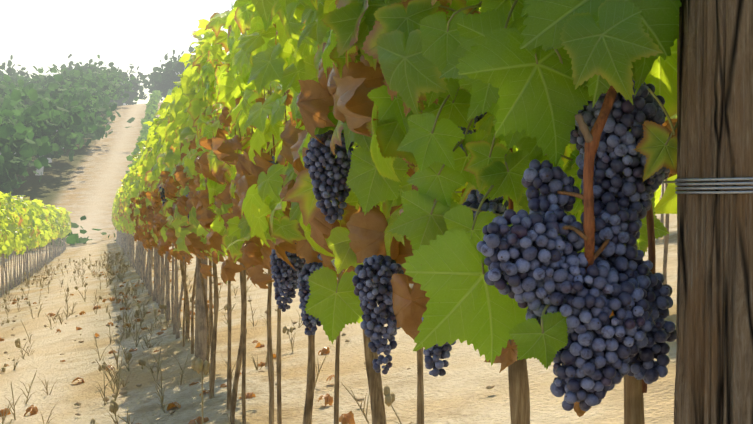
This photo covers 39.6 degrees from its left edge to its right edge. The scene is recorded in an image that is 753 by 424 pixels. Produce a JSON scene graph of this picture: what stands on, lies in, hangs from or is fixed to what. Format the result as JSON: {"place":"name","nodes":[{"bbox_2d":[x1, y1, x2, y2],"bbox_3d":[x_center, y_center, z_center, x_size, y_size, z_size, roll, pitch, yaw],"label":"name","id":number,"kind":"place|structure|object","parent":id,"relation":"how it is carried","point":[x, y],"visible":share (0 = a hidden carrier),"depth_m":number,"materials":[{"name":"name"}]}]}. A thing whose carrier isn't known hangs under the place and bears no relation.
{"place":"outdoors","nodes":[
{"label":"outdoors","id":0,"kind":"place"},
{"bbox_2d":[0,0,241,104],"label":"sky","id":1,"kind":"structure","parent":0,"point":[37,33],"materials":[{"name":"white"}]},
{"bbox_2d":[0,98,677,423],"bbox_3d":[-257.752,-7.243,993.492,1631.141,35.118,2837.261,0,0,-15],"label":"ground","id":2,"kind":"structure","parent":0,"point":[86,182],"depth_m":7.66,"materials":[{"name":"soil"}]},
{"bbox_2d":[0,68,184,174],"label":"tree wood","id":3,"kind":"object","parent":2,"relation":"on","point":[40,171],"depth_m":86.53,"materials":[{"name":"plant"}]},
{"bbox_2d":[0,54,138,252],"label":"trees","id":4,"kind":"object","parent":3,"relation":"on","point":[73,105],"visible":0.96,"depth_m":87.17,"materials":[{"name":"green plant"}]},
{"bbox_2d":[0,46,281,105],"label":"tree foliage","id":5,"kind":"object","parent":3,"relation":"on","point":[166,79],"visible":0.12,"depth_m":194.60,"materials":[{"name":"green plant"}]},
{"bbox_2d":[130,234,132,249],"bbox_3d":[-5.964,0.364,25.447,0.098,2.412,0.081,0,0,-15],"label":"post","id":6,"kind":"object","parent":2,"relation":"on","point":[131,236],"visible":0.06,"depth_m":25.41,"materials":[{"name":"brown wood"}]},
{"bbox_2d":[138,241,139,274],"bbox_3d":[-4.376,0.304,19.351,0.103,2.412,0.081,0,0,-15],"label":"post","id":7,"kind":"object","parent":2,"relation":"on","point":[138,258],"visible":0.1,"depth_m":19.32,"materials":[{"name":"brown wood"}]},
{"bbox_2d":[122,89,171,182],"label":"distant vine row","id":8,"kind":"object","parent":2,"relation":"on","point":[151,110],"visible":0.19,"depth_m":121.69,"materials":[{"name":"green plant"}]},
{"bbox_2d":[154,247,159,291],"bbox_3d":[-2.787,0.244,13.254,0.095,2.412,0.080,0,0,-15],"label":"post","id":9,"kind":"object","parent":2,"relation":"on","point":[155,268],"visible":0.15,"depth_m":13.23,"materials":[{"name":"brown wood"}]},
{"bbox_2d":[0,257,354,423],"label":"leaf litter","id":10,"kind":"object","parent":2,"relation":"on","point":[347,418],"visible":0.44,"depth_m":6.78,"materials":[{"name":"brown plant"}]},
{"bbox_2d":[195,254,207,362],"bbox_3d":[-1.202,0.184,7.158,0.096,2.412,0.079,0,0,-15],"label":"post","id":11,"kind":"object","parent":2,"relation":"on","point":[200,334],"visible":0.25,"depth_m":7.12,"materials":[{"name":"brown wood"}]},
{"bbox_2d":[0,248,415,423],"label":"dry weeds","id":12,"kind":"object","parent":2,"relation":"on","point":[198,365],"visible":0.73,"depth_m":9.02,"materials":[{"name":"brown plant"}]},
{"bbox_2d":[4,262,494,416],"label":"fallen leaves","id":13,"kind":"object","parent":2,"relation":"on","point":[124,392],"visible":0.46,"depth_m":7.27,"materials":[{"name":"brown plant"}]},
{"bbox_2d":[0,9,676,338],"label":"vine","id":14,"kind":"object","parent":2,"relation":"on","point":[29,223],"depth_m":10.53,"materials":[{"name":"plant"}]},
{"bbox_2d":[180,0,680,423],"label":"vine","id":15,"kind":"object","parent":2,"relation":"on","point":[484,60],"depth_m":1.25,"materials":[{"name":"green plant"}]},
{"bbox_2d":[129,8,676,416],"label":"dried vine leaves","id":16,"kind":"object","parent":15,"relation":"attached to","point":[348,99],"visible":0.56,"depth_m":2.59,"materials":[{"name":"brown plant"}]},
{"bbox_2d":[159,81,676,410],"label":"grapes","id":17,"kind":"object","parent":15,"relation":"hanging from","point":[535,261],"visible":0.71,"depth_m":1.13,"materials":[{"name":"food"}]},
{"bbox_2d":[192,0,676,283],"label":"vine foliage","id":18,"kind":"object","parent":15,"relation":"attached to","point":[281,42],"visible":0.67,"depth_m":2.57,"materials":[{"name":"green plant"}]},
{"bbox_2d":[216,0,676,392],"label":"vine shoots","id":19,"kind":"object","parent":15,"relation":"attached to","point":[592,138],"visible":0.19,"depth_m":1.09,"materials":[{"name":"brown plant"}]},
{"bbox_2d":[674,0,752,423],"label":"trellis post","id":20,"kind":"object","parent":2,"relation":"on","point":[714,360],"visible":0.98,"depth_m":1.01,"materials":[{"name":"brown wood"}]},
{"bbox_2d":[284,115,752,193],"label":"trellis wire","id":21,"kind":"object","parent":20,"relation":"attached to","point":[714,183],"visible":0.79,"depth_m":1.01,"materials":[{"name":"silver metal"}]}
]}

